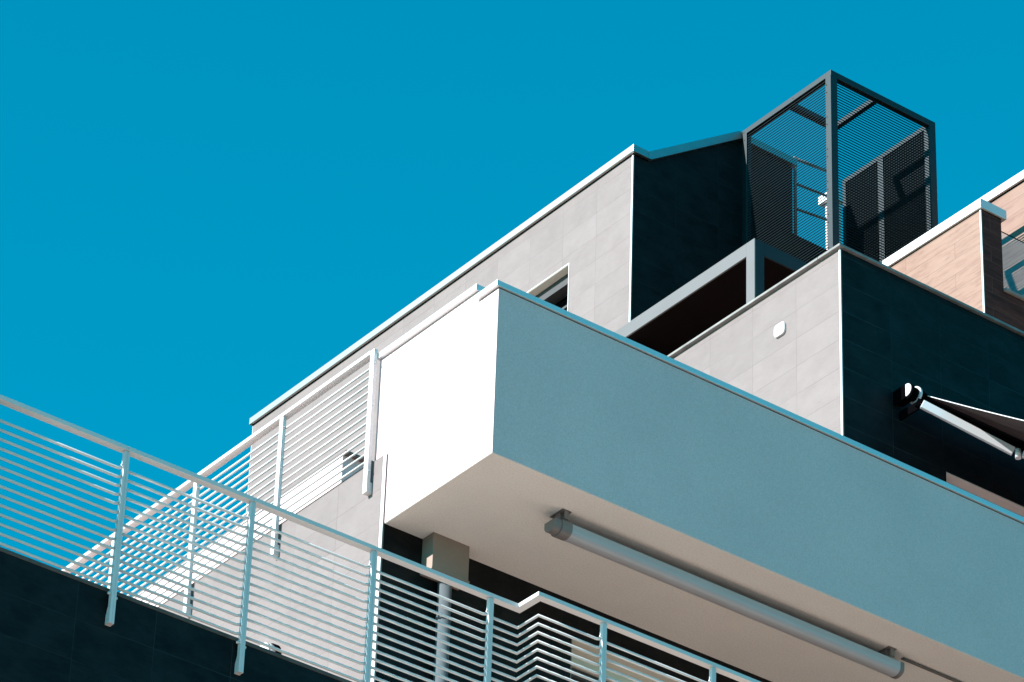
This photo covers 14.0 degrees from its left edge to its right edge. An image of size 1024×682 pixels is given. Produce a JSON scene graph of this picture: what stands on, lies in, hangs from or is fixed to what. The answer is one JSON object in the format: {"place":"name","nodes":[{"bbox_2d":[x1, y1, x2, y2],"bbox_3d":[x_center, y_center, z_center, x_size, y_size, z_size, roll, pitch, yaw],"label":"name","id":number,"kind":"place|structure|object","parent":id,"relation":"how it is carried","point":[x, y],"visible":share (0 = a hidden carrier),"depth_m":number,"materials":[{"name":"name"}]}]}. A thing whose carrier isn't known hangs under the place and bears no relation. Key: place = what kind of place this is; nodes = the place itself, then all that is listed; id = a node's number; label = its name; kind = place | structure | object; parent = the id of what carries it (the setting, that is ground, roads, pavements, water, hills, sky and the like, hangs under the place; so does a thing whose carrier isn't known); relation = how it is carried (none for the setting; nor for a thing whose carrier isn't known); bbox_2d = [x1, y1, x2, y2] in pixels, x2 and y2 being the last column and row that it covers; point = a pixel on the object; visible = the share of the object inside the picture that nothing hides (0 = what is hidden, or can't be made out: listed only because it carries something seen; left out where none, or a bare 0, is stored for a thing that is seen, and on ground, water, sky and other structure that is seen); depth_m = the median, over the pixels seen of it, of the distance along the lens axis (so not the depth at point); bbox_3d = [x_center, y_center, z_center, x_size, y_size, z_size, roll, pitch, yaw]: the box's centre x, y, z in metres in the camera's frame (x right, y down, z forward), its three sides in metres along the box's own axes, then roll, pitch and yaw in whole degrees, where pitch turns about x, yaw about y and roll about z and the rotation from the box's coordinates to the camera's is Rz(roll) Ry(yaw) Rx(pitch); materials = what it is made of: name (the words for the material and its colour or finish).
{"place":"outdoors","nodes":[
{"label":"outdoors","id":0,"kind":"place"},
{"bbox_2d":[0,547,351,681],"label":"terrace block","id":1,"kind":"structure","parent":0,"point":[54,627],"depth_m":26.80,"materials":[{"name":"stone"}]},
{"bbox_2d":[0,394,760,681],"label":"railing","id":2,"kind":"object","parent":1,"relation":"on","point":[128,452],"visible":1,"depth_m":27.91,"materials":[{"name":"white metal"}]},
{"bbox_2d":[159,453,771,681],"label":"storey","id":3,"kind":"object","parent":1,"relation":"on","point":[347,506],"visible":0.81,"depth_m":33.20,"materials":[{"name":"paint"}]},
{"bbox_2d":[62,348,377,614],"bbox_3d":[-3.086,1.989,35.599,0.066,1.357,6.510,24,-39,-30],"label":"railing","id":4,"kind":"object","parent":3,"relation":"attached to","point":[304,402],"visible":0.52,"depth_m":34.51,"materials":[{"name":"white metal"}]},
{"bbox_2d":[132,450,373,606],"bbox_3d":[-1.463,4.405,39.784,5.303,2.628,6.760,24,-39,-30],"label":"railing","id":5,"kind":"object","parent":3,"relation":"on","point":[302,493],"visible":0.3,"depth_m":37.52,"materials":[{"name":"white metal"}]},
{"bbox_2d":[260,642,280,653],"bbox_3d":[-1.957,2.518,33.354,0.117,0.211,0.211,24,-39,-30],"label":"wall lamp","id":6,"kind":"object","parent":3,"relation":"attached to","point":[274,645],"visible":0.25,"depth_m":33.32,"materials":[{"name":"white plastic"}]},
{"bbox_2d":[433,581,451,681],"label":"downpipe","id":7,"kind":"object","parent":3,"relation":"attached to","point":[444,590],"visible":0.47,"depth_m":32.48,"materials":[{"name":"white metal"}]},
{"bbox_2d":[570,639,677,681],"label":"window","id":8,"kind":"structure","parent":3,"relation":"in","point":[596,651],"depth_m":33.81,"materials":[{"name":"beige glass"}]},
{"bbox_2d":[375,279,1023,681],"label":"balcony","id":9,"kind":"structure","parent":3,"relation":"attached to","point":[511,419],"depth_m":33.32,"materials":[{"name":"white paint"}]},
{"bbox_2d":[420,532,469,589],"bbox_3d":[-0.524,1.736,32.881,0.371,0.335,0.157,24,-39,-30],"label":"rain hopper","id":10,"kind":"object","parent":9,"relation":"attached to","point":[445,555],"visible":0.87,"depth_m":32.82,"materials":[{"name":"grey paint"}]},
{"bbox_2d":[544,508,904,678],"bbox_3d":[1.735,2.041,33.340,3.630,0.211,0.170,24,-39,-30],"label":"tube light","id":11,"kind":"object","parent":9,"relation":"attached to","point":[560,527],"visible":1,"depth_m":33.22,"materials":[{"name":"grey plastic"}]},
{"bbox_2d":[901,657,960,681],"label":"conduit","id":12,"kind":"object","parent":9,"relation":"attached to","point":[929,669],"visible":1,"depth_m":34.44,"materials":[{"name":"grey metal"}]},
{"bbox_2d":[667,243,1023,516],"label":"storey","id":13,"kind":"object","parent":3,"relation":"on","point":[855,345],"visible":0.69,"depth_m":37.69,"materials":[{"name":"paint"}]},
{"bbox_2d":[615,238,807,355],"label":"portico","id":14,"kind":"structure","parent":13,"relation":"on","point":[740,277],"depth_m":43.19,"materials":[{"name":"grey paint"}]},
{"bbox_2d":[742,70,937,262],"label":"louvred enclosure","id":15,"kind":"object","parent":14,"relation":"on","point":[890,203],"visible":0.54,"depth_m":45.64,"materials":[{"name":"grey metal"}]},
{"bbox_2d":[774,322,785,337],"bbox_3d":[2.440,-0.102,37.947,0.023,0.132,0.145,24,-39,-30],"label":"vent cover","id":16,"kind":"object","parent":13,"relation":"attached to","point":[779,329],"visible":1,"depth_m":37.92,"materials":[{"name":"white plastic"}]},
{"bbox_2d":[793,234,826,262],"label":"block","id":17,"kind":"structure","parent":13,"relation":"on","point":[805,249],"depth_m":46.39,"materials":[{"name":"black metal"}]},
{"bbox_2d":[793,156,826,233],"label":"safety rail","id":18,"kind":"object","parent":17,"relation":"on","point":[804,188],"visible":0.33,"depth_m":46.89,"materials":[{"name":"black metal"}]},
{"bbox_2d":[818,190,842,249],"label":"chimney","id":19,"kind":"object","parent":13,"relation":"on","point":[826,212],"visible":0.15,"depth_m":48.80,"materials":[{"name":"white metal"}]},
{"bbox_2d":[880,198,1023,331],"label":"wood clad wall","id":20,"kind":"structure","parent":13,"relation":"on","point":[958,256],"depth_m":43.37,"materials":[{"name":"brown wood"}]},
{"bbox_2d":[1001,231,1023,295],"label":"glass balustrade","id":21,"kind":"object","parent":20,"relation":"on","point":[1013,261],"visible":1,"depth_m":43.35,"materials":[{"name":"glass"}]},
{"bbox_2d":[893,383,1023,459],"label":"awning","id":22,"kind":"object","parent":13,"relation":"attached to","point":[1004,433],"visible":1,"depth_m":37.04,"materials":[{"name":"white metal"}]},
{"bbox_2d":[946,472,1023,516],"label":"window","id":23,"kind":"structure","parent":13,"relation":"in","point":[951,479],"depth_m":37.53,"materials":[{"name":"grey glass"}]},
{"bbox_2d":[974,170,1023,241],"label":"wood wall","id":24,"kind":"structure","parent":13,"relation":"on","point":[1008,196],"depth_m":46.88,"materials":[{"name":"brown wood"}]},
{"bbox_2d":[0,0,1023,596],"label":"sky","id":25,"kind":"structure","parent":0,"point":[205,204],"materials":[{"name":"blue"}]},
{"bbox_2d":[246,131,796,516],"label":"building","id":26,"kind":"structure","parent":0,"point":[626,236],"depth_m":45.79,"materials":[{"name":"paint"}]},
{"bbox_2d":[526,263,569,310],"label":"window","id":27,"kind":"structure","parent":26,"relation":"in","point":[554,290],"depth_m":45.82,"materials":[{"name":"white glass"}]}
]}

